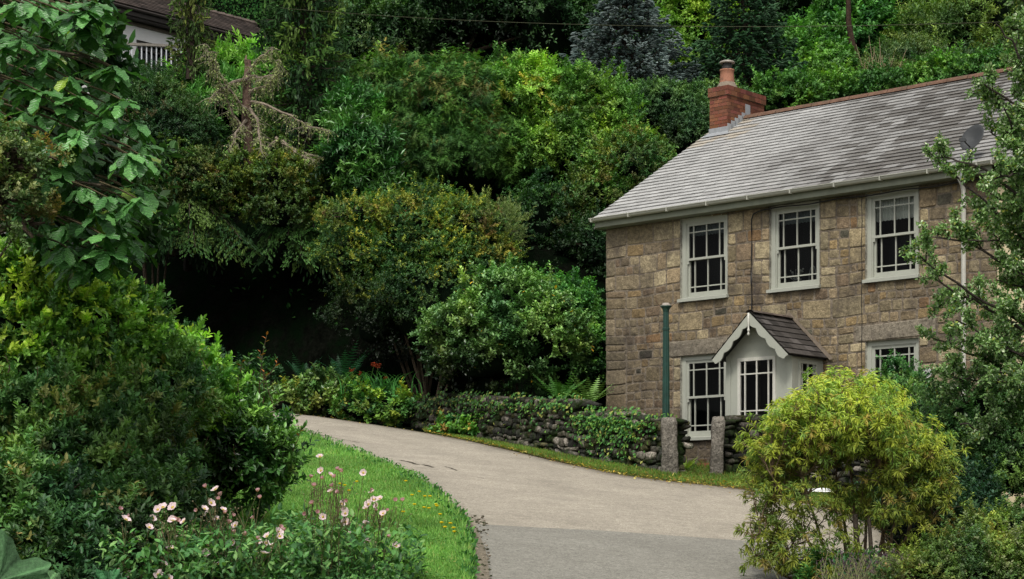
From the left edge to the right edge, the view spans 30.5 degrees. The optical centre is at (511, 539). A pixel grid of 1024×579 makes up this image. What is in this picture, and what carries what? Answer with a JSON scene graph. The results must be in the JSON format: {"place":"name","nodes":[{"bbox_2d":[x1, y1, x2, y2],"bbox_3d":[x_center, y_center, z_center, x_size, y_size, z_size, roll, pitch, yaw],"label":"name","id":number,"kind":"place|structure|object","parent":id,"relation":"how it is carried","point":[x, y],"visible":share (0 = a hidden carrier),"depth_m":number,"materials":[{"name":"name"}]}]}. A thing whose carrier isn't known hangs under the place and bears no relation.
{"place":"outdoors","nodes":[
{"label":"outdoors","id":0,"kind":"place"},
{"bbox_2d":[221,426,476,578],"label":"lawn","id":1,"kind":"structure","parent":0,"point":[335,485],"depth_m":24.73,"materials":[{"name":"green plant"}]},
{"bbox_2d":[214,535,404,578],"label":"herbs","id":2,"kind":"object","parent":1,"relation":"on","point":[373,576],"visible":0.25,"depth_m":15.24,"materials":[{"name":"green plant"}]},
{"bbox_2d":[225,435,457,577],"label":"clover","id":3,"kind":"object","parent":1,"relation":"on","point":[426,572],"visible":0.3,"depth_m":21.51,"materials":[{"name":"green plant"}]},
{"bbox_2d":[112,0,1023,537],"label":"ground","id":4,"kind":"structure","parent":0,"point":[242,320],"depth_m":46.71,"materials":[{"name":"soil"}]},
{"bbox_2d":[0,529,50,578],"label":"gunnera leaf","id":5,"kind":"object","parent":4,"relation":"on","point":[13,565],"visible":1,"depth_m":11.62,"materials":[{"name":"green plant"}]},
{"bbox_2d":[0,96,76,257],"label":"lichened shrub","id":6,"kind":"object","parent":4,"relation":"on","point":[32,160],"visible":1,"depth_m":13.13,"materials":[{"name":"green plant"}]},
{"bbox_2d":[48,570,85,578],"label":"gunnera leaf","id":7,"kind":"object","parent":4,"relation":"on","point":[52,574],"visible":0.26,"depth_m":11.98,"materials":[{"name":"green plant"}]},
{"bbox_2d":[0,0,169,292],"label":"broadleaf tree","id":8,"kind":"object","parent":4,"relation":"on","point":[99,225],"visible":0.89,"depth_m":13.74,"materials":[{"name":"green plant"}]},
{"bbox_2d":[0,233,183,384],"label":"privet bush","id":9,"kind":"object","parent":4,"relation":"on","point":[38,311],"visible":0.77,"depth_m":16.19,"materials":[{"name":"green plant"}]},
{"bbox_2d":[0,0,192,268],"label":"broadleaf tree","id":10,"kind":"object","parent":4,"relation":"on","point":[119,41],"visible":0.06,"depth_m":17.98,"materials":[{"name":"green plant"}]},
{"bbox_2d":[94,569,126,578],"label":"gunnera leaf","id":11,"kind":"object","parent":4,"relation":"on","point":[110,574],"visible":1,"depth_m":12.02,"materials":[{"name":"green plant"}]},
{"bbox_2d":[0,315,243,494],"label":"escallonia bush","id":12,"kind":"object","parent":4,"relation":"on","point":[110,412],"visible":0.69,"depth_m":15.53,"materials":[{"name":"green plant"}]},
{"bbox_2d":[0,423,245,578],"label":"leafy bush","id":13,"kind":"object","parent":4,"relation":"on","point":[44,516],"visible":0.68,"depth_m":14.17,"materials":[{"name":"green plant"}]},
{"bbox_2d":[5,0,283,232],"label":"hillside bungalow","id":14,"kind":"object","parent":4,"relation":"on","point":[149,19],"visible":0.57,"depth_m":57.27,"materials":[{"name":"white paint"}]},
{"bbox_2d":[136,40,178,63],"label":"window frame","id":15,"kind":"structure","parent":14,"relation":"in","point":[137,41],"depth_m":57.22,"materials":[{"name":"white wood"}]},
{"bbox_2d":[121,42,234,75],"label":"balcony railing","id":16,"kind":"object","parent":14,"relation":"attached to","point":[146,45],"visible":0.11,"depth_m":54.05,"materials":[{"name":"white wood"}]},
{"bbox_2d":[91,521,208,578],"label":"anemone plant","id":17,"kind":"object","parent":4,"relation":"on","point":[155,558],"visible":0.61,"depth_m":13.57,"materials":[{"name":"green plant"}]},
{"bbox_2d":[95,502,209,578],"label":"anemone plant","id":18,"kind":"object","parent":4,"relation":"on","point":[171,518],"visible":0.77,"depth_m":13.65,"materials":[{"name":"green plant"}]},
{"bbox_2d":[116,57,225,309],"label":"escallonia shrub","id":19,"kind":"object","parent":4,"relation":"on","point":[157,112],"visible":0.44,"depth_m":46.21,"materials":[{"name":"green plant"}]},
{"bbox_2d":[135,129,237,276],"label":"spruce tree","id":20,"kind":"object","parent":4,"relation":"on","point":[199,197],"visible":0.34,"depth_m":45.45,"materials":[{"name":"green plant"}]},
{"bbox_2d":[142,138,235,231],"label":"ivy thicket","id":21,"kind":"object","parent":4,"relation":"on","point":[195,171],"visible":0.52,"depth_m":45.13,"materials":[{"name":"green plant"}]},
{"bbox_2d":[165,0,217,88],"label":"spruce tree","id":22,"kind":"object","parent":4,"relation":"on","point":[192,21],"visible":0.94,"depth_m":48.37,"materials":[{"name":"green plant"}]},
{"bbox_2d":[134,193,264,271],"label":"overhanging spruce","id":23,"kind":"object","parent":4,"relation":"on","point":[187,266],"visible":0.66,"depth_m":45.20,"materials":[{"name":"green plant"}]},
{"bbox_2d":[165,314,252,454],"bbox_3d":[-3.446,-1.247,18.544,2.026,2.356,1.482,0,0,-37],"label":"camellia bush","id":24,"kind":"object","parent":4,"relation":"on","point":[227,383],"visible":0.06,"depth_m":18.54,"materials":[{"name":"green plant"}]},
{"bbox_2d":[175,484,262,578],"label":"anemone plant","id":25,"kind":"object","parent":4,"relation":"on","point":[222,562],"visible":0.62,"depth_m":14.31,"materials":[{"name":"green plant"}]},
{"bbox_2d":[161,26,286,211],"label":"laurel shrub","id":26,"kind":"object","parent":4,"relation":"on","point":[230,59],"visible":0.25,"depth_m":49.16,"materials":[{"name":"green plant"}]},
{"bbox_2d":[174,316,297,389],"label":"hollow shrub","id":27,"kind":"object","parent":4,"relation":"on","point":[277,376],"visible":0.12,"depth_m":41.72,"materials":[{"name":"green plant"}]},
{"bbox_2d":[169,488,309,578],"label":"anemone plant","id":28,"kind":"object","parent":4,"relation":"on","point":[267,547],"visible":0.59,"depth_m":14.49,"materials":[{"name":"green plant"}]},
{"bbox_2d":[180,331,319,522],"bbox_3d":[-3.121,-1.111,19.565,2.681,2.110,1.754,0,0,42],"label":"camellia bush","id":29,"kind":"object","parent":4,"relation":"on","point":[271,456],"visible":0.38,"depth_m":18.84,"materials":[{"name":"green plant"}]},
{"bbox_2d":[177,135,330,246],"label":"bramble thicket","id":30,"kind":"object","parent":4,"relation":"on","point":[279,186],"visible":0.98,"depth_m":44.75,"materials":[{"name":"green plant"}]},
{"bbox_2d":[195,43,337,200],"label":"dead tree","id":31,"kind":"object","parent":4,"relation":"on","point":[248,119],"visible":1,"depth_m":45.03,"materials":[{"name":"wood"}]},
{"bbox_2d":[244,200,353,276],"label":"overhanging spruce","id":32,"kind":"object","parent":4,"relation":"on","point":[274,231],"visible":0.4,"depth_m":45.18,"materials":[{"name":"green plant"}]},
{"bbox_2d":[286,353,320,377],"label":"fern","id":33,"kind":"object","parent":4,"relation":"on","point":[294,366],"visible":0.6,"depth_m":41.88,"materials":[{"name":"green plant"}]},
{"bbox_2d":[249,0,362,171],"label":"spruce tree","id":34,"kind":"object","parent":4,"relation":"on","point":[300,32],"visible":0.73,"depth_m":46.50,"materials":[{"name":"green plant"}]},
{"bbox_2d":[268,362,356,416],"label":"roadside shrub","id":35,"kind":"object","parent":4,"relation":"on","point":[303,395],"visible":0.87,"depth_m":40.85,"materials":[{"name":"green plant"}]},
{"bbox_2d":[281,454,374,578],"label":"anemone plant","id":36,"kind":"object","parent":4,"relation":"on","point":[318,562],"visible":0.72,"depth_m":15.32,"materials":[{"name":"green plant"}]},
{"bbox_2d":[281,109,377,283],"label":"spruce tree","id":37,"kind":"object","parent":4,"relation":"on","point":[328,191],"visible":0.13,"depth_m":45.62,"materials":[{"name":"green plant"}]},
{"bbox_2d":[316,340,376,377],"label":"fern","id":38,"kind":"object","parent":4,"relation":"on","point":[356,363],"visible":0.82,"depth_m":41.69,"materials":[{"name":"green plant"}]},
{"bbox_2d":[264,469,428,578],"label":"anemone plant","id":39,"kind":"object","parent":4,"relation":"on","point":[398,554],"visible":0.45,"depth_m":15.75,"materials":[{"name":"green plant"}]},
{"bbox_2d":[303,75,421,229],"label":"laurel shrub","id":40,"kind":"object","parent":4,"relation":"on","point":[362,162],"visible":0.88,"depth_m":44.81,"materials":[{"name":"green plant"}]},
{"bbox_2d":[326,0,399,74],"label":"broadleaf tree","id":41,"kind":"object","parent":4,"relation":"on","point":[360,23],"visible":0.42,"depth_m":59.13,"materials":[{"name":"green plant"}]},
{"bbox_2d":[320,362,422,393],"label":"crocosmia","id":42,"kind":"object","parent":4,"relation":"on","point":[373,386],"visible":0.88,"depth_m":40.66,"materials":[{"name":"green plant"}]},
{"bbox_2d":[323,375,421,426],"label":"roadside shrub","id":43,"kind":"object","parent":4,"relation":"on","point":[380,405],"visible":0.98,"depth_m":40.19,"materials":[{"name":"green plant"}]},
{"bbox_2d":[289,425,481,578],"bbox_3d":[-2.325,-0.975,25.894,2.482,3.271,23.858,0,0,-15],"label":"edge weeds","id":44,"kind":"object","parent":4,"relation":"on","point":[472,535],"visible":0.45,"depth_m":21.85,"materials":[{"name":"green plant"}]},
{"bbox_2d":[298,171,530,400],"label":"flowering shrub","id":45,"kind":"object","parent":4,"relation":"on","point":[419,262],"visible":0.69,"depth_m":41.08,"materials":[{"name":"green plant"}]},
{"bbox_2d":[311,182,525,398],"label":"honeysuckle","id":46,"kind":"object","parent":4,"relation":"on","point":[467,222],"visible":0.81,"depth_m":41.18,"materials":[{"name":"green plant"}]},
{"bbox_2d":[327,38,540,210],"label":"cypress hedge","id":47,"kind":"object","parent":4,"relation":"on","point":[450,127],"visible":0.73,"depth_m":46.40,"materials":[{"name":"green plant"}]},
{"bbox_2d":[427,407,496,437],"bbox_3d":[-0.694,-2.311,37.571,2.337,1.029,1.260,0,0,35],"label":"roadside shrub","id":48,"kind":"object","parent":4,"relation":"on","point":[449,423],"visible":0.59,"depth_m":37.52,"materials":[{"name":"green plant"}]},
{"bbox_2d":[440,494,489,578],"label":"soil strip","id":49,"kind":"object","parent":4,"relation":"on","point":[479,551],"visible":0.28,"depth_m":18.04,"materials":[{"name":"beige soil"}]},
{"bbox_2d":[470,515,491,578],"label":"gravel","id":50,"kind":"structure","parent":49,"relation":"on","point":[480,531],"depth_m":19.23,"materials":[{"name":"grey gravel"}]},
{"bbox_2d":[325,0,616,64],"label":"broadleaf tree","id":51,"kind":"object","parent":4,"relation":"on","point":[420,33],"visible":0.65,"depth_m":59.82,"materials":[{"name":"green plant"}]},
{"bbox_2d":[466,185,536,257],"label":"broom shrub","id":52,"kind":"object","parent":4,"relation":"on","point":[511,211],"visible":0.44,"depth_m":41.87,"materials":[{"name":"green plant"}]},
{"bbox_2d":[407,252,602,396],"bbox_3d":[-0.118,-3.958,38.344,3.764,3.890,3.065,0,0,29],"label":"camellia bush","id":53,"kind":"object","parent":4,"relation":"on","point":[512,327],"visible":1,"depth_m":37.71,"materials":[{"name":"green plant"}]},
{"bbox_2d":[407,386,693,471],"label":"dry stone wall","id":54,"kind":"structure","parent":4,"relation":"on","point":[582,426],"depth_m":34.45,"materials":[{"name":"grey stone"}]},
{"bbox_2d":[501,156,605,278],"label":"shaded shrub","id":55,"kind":"object","parent":4,"relation":"on","point":[545,213],"visible":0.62,"depth_m":43.22,"materials":[{"name":"green plant"}]},
{"bbox_2d":[529,366,589,398],"bbox_3d":[0.922,-3.105,37.367,1.249,0.654,1.145,0,0,-42],"label":"fern","id":56,"kind":"object","parent":4,"relation":"on","point":[556,392],"visible":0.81,"depth_m":37.21,"materials":[{"name":"green plant"}]},
{"bbox_2d":[474,41,652,184],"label":"laurel shrub","id":57,"kind":"object","parent":4,"relation":"on","point":[560,110],"visible":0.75,"depth_m":46.66,"materials":[{"name":"green plant"}]},
{"bbox_2d":[534,260,605,398],"bbox_3d":[1.321,-4.234,40.029,1.989,3.668,3.332,0,0,-24],"label":"hazel shrub","id":58,"kind":"object","parent":4,"relation":"on","point":[588,297],"visible":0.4,"depth_m":39.44,"materials":[{"name":"green plant"}]},
{"bbox_2d":[149,0,1011,352],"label":"undergrowth","id":59,"kind":"object","parent":4,"relation":"on","point":[245,2],"visible":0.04,"depth_m":61.70,"materials":[{"name":"green plant"}]},
{"bbox_2d":[563,371,613,401],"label":"fern","id":60,"kind":"object","parent":4,"relation":"on","point":[591,393],"visible":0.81,"depth_m":36.50,"materials":[{"name":"green plant"}]},
{"bbox_2d":[538,115,678,250],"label":"mixed shrub","id":61,"kind":"object","parent":4,"relation":"on","point":[618,172],"visible":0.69,"depth_m":44.22,"materials":[{"name":"green plant"}]},
{"bbox_2d":[558,0,714,133],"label":"blue spruce","id":62,"kind":"object","parent":4,"relation":"on","point":[650,31],"visible":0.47,"depth_m":53.11,"materials":[{"name":"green plant"}]},
{"bbox_2d":[422,426,889,534],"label":"verge","id":63,"kind":"structure","parent":4,"relation":"on","point":[639,469],"depth_m":31.50,"materials":[{"name":"green plant"}]},
{"bbox_2d":[655,296,676,417],"bbox_3d":[2.752,-2.811,33.600,0.340,3.080,0.208,0,0,31],"label":"vent post","id":64,"kind":"object","parent":63,"relation":"on","point":[665,307],"visible":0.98,"depth_m":33.55,"materials":[{"name":"green metal"}]},
{"bbox_2d":[683,457,695,467],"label":"fern","id":65,"kind":"object","parent":63,"relation":"on","point":[689,463],"visible":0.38,"depth_m":33.31,"materials":[{"name":"green plant"}]},
{"bbox_2d":[624,73,712,153],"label":"clipped hedge","id":66,"kind":"object","parent":4,"relation":"on","point":[667,110],"visible":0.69,"depth_m":49.38,"materials":[{"name":"green plant"}]},
{"bbox_2d":[660,417,678,472],"bbox_3d":[2.685,-1.511,32.002,0.315,1.131,0.308,0,0,0],"label":"gate post","id":67,"kind":"object","parent":4,"relation":"on","point":[669,445],"visible":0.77,"depth_m":31.87,"materials":[{"name":"stone"}]},
{"bbox_2d":[643,0,749,94],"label":"sapling tree","id":68,"kind":"object","parent":4,"relation":"on","point":[687,12],"visible":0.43,"depth_m":58.95,"materials":[{"name":"green plant"}]},
{"bbox_2d":[709,416,724,474],"bbox_3d":[3.566,-1.549,32.703,0.288,1.188,0.251,0,0,0],"label":"gate post","id":69,"kind":"object","parent":4,"relation":"on","point":[716,463],"visible":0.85,"depth_m":32.59,"materials":[{"name":"stone"}]},
{"bbox_2d":[684,72,753,142],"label":"leafy hedge","id":70,"kind":"object","parent":4,"relation":"on","point":[701,104],"visible":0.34,"depth_m":48.92,"materials":[{"name":"green plant"}]},
{"bbox_2d":[687,0,808,111],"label":"dark fir","id":71,"kind":"object","parent":4,"relation":"on","point":[764,50],"visible":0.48,"depth_m":53.36,"materials":[{"name":"green plant"}]},
{"bbox_2d":[738,0,851,20],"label":"woodland tree","id":72,"kind":"object","parent":4,"relation":"on","point":[785,5],"visible":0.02,"depth_m":71.02,"materials":[{"name":"green plant"}]},
{"bbox_2d":[588,60,1020,463],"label":"stone cottage","id":73,"kind":"structure","parent":4,"relation":"on","point":[733,217],"depth_m":34.77,"materials":[{"name":"stone"}]},
{"bbox_2d":[677,214,728,301],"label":"window","id":74,"kind":"structure","parent":73,"relation":"in","point":[704,239],"depth_m":35.78,"materials":[{"name":"grey paint"}]},
{"bbox_2d":[682,354,725,439],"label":"window","id":75,"kind":"structure","parent":73,"relation":"in","point":[703,380],"depth_m":36.02,"materials":[{"name":"grey paint"}]},
{"bbox_2d":[766,201,820,292],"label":"window","id":76,"kind":"structure","parent":73,"relation":"in","point":[794,229],"depth_m":34.42,"materials":[{"name":"grey paint"}]},
{"bbox_2d":[786,268,803,281],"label":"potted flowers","id":77,"kind":"object","parent":73,"relation":"in","point":[794,280],"visible":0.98,"depth_m":34.35,"materials":[{"name":"plant"}]},
{"bbox_2d":[862,187,919,282],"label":"window","id":78,"kind":"structure","parent":73,"relation":"in","point":[891,217],"depth_m":33.07,"materials":[{"name":"grey paint"}]},
{"bbox_2d":[867,338,918,396],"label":"window","id":79,"kind":"structure","parent":73,"relation":"in","point":[909,348],"depth_m":33.07,"materials":[{"name":"grey paint"}]},
{"bbox_2d":[959,124,983,178],"bbox_3d":[7.681,-6.517,31.553,0.407,0.934,0.410,0,0,0],"label":"satellite dish","id":80,"kind":"object","parent":73,"relation":"attached to","point":[972,137],"visible":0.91,"depth_m":31.57,"materials":[{"name":"grey metal"}]},
{"bbox_2d":[723,414,885,490],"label":"dry stone wall","id":81,"kind":"structure","parent":4,"relation":"on","point":[734,426],"depth_m":32.95,"materials":[{"name":"grey stone"}]},
{"bbox_2d":[765,9,882,92],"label":"woodland shrub","id":82,"kind":"object","parent":4,"relation":"on","point":[827,51],"visible":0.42,"depth_m":56.73,"materials":[{"name":"green plant"}]},
{"bbox_2d":[790,538,881,578],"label":"border herb","id":83,"kind":"object","parent":4,"relation":"on","point":[805,571],"visible":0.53,"depth_m":17.82,"materials":[{"name":"green plant"}]},
{"bbox_2d":[768,547,911,578],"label":"lavender","id":84,"kind":"object","parent":4,"relation":"on","point":[860,569],"visible":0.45,"depth_m":17.39,"materials":[{"name":"green plant"}]},
{"bbox_2d":[733,365,973,578],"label":"feathery bush","id":85,"kind":"object","parent":4,"relation":"on","point":[825,425],"visible":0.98,"depth_m":17.99,"materials":[{"name":"green plant"}]},
{"bbox_2d":[797,0,913,53],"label":"woodland tree","id":86,"kind":"object","parent":4,"relation":"on","point":[874,12],"visible":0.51,"depth_m":64.40,"materials":[{"name":"green plant"}]},
{"bbox_2d":[809,0,905,71],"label":"dead tree","id":87,"kind":"object","parent":4,"relation":"on","point":[849,22],"visible":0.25,"depth_m":59.92,"materials":[{"name":"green plant"}]},
{"bbox_2d":[742,39,1014,110],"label":"woodland shrub","id":88,"kind":"object","parent":4,"relation":"on","point":[803,88],"visible":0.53,"depth_m":51.10,"materials":[{"name":"green plant"}]},
{"bbox_2d":[845,348,957,408],"bbox_3d":[6.325,-1.915,30.697,1.922,2.551,1.700,0,0,0],"label":"rose bush","id":89,"kind":"object","parent":4,"relation":"on","point":[906,370],"visible":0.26,"depth_m":30.82,"materials":[{"name":"green plant"}]},
{"bbox_2d":[855,21,986,70],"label":"woodland shrub","id":90,"kind":"object","parent":4,"relation":"on","point":[920,46],"visible":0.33,"depth_m":58.08,"materials":[{"name":"green plant"}]},
{"bbox_2d":[848,449,1016,565],"bbox_3d":[4.600,-0.183,19.885,1.878,1.565,2.142,0,0,0],"label":"shaded bush","id":91,"kind":"object","parent":4,"relation":"on","point":[984,478],"visible":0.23,"depth_m":19.88,"materials":[{"name":"green plant"}]},
{"bbox_2d":[866,491,1023,578],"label":"cotoneaster bush","id":92,"kind":"object","parent":4,"relation":"on","point":[993,550],"visible":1,"depth_m":16.85,"materials":[{"name":"green plant"}]},
{"bbox_2d":[880,0,1023,56],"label":"woodland tree","id":93,"kind":"object","parent":4,"relation":"on","point":[966,14],"visible":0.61,"depth_m":62.24,"materials":[{"name":"green plant"}]},
{"bbox_2d":[889,352,1023,523],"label":"fuchsia bush","id":94,"kind":"object","parent":4,"relation":"on","point":[1010,449],"visible":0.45,"depth_m":21.42,"materials":[{"name":"green plant"}]},
{"bbox_2d":[899,0,1023,456],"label":"leafy tree","id":95,"kind":"object","parent":4,"relation":"on","point":[1007,345],"visible":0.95,"depth_m":21.60,"materials":[{"name":"green plant"}]},
{"bbox_2d":[988,137,1023,506],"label":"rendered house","id":96,"kind":"structure","parent":4,"relation":"on","point":[992,161],"depth_m":31.24,"materials":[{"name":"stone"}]},
{"bbox_2d":[272,411,906,557],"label":"road","id":97,"kind":"structure","parent":0,"point":[505,487],"depth_m":27.01,"materials":[{"name":"grey asphalt"}]},
{"bbox_2d":[275,409,879,537],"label":"fallen leaves","id":98,"kind":"object","parent":97,"relation":"on","point":[609,470],"visible":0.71,"depth_m":30.96,"materials":[{"name":"brown plant"}]},
{"bbox_2d":[476,524,888,578],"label":"road patch","id":99,"kind":"object","parent":97,"relation":"on","point":[517,552],"visible":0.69,"depth_m":19.39,"materials":[{"name":"grey asphalt"}]},
{"bbox_2d":[284,8,992,26],"bbox_3d":[2.602,-10.946,39.000,18.924,3.022,0.011,0,0,32],"label":"overhead wire","id":100,"kind":"object","parent":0,"point":[672,26],"visible":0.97,"depth_m":38.28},
{"bbox_2d":[808,488,833,493],"bbox_3d":[4.906,-0.782,30.204,0.658,0.111,0.304,0,0,0],"label":"painted stone","id":101,"kind":"object","parent":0,"point":[820,490],"visible":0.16,"depth_m":30.08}
]}

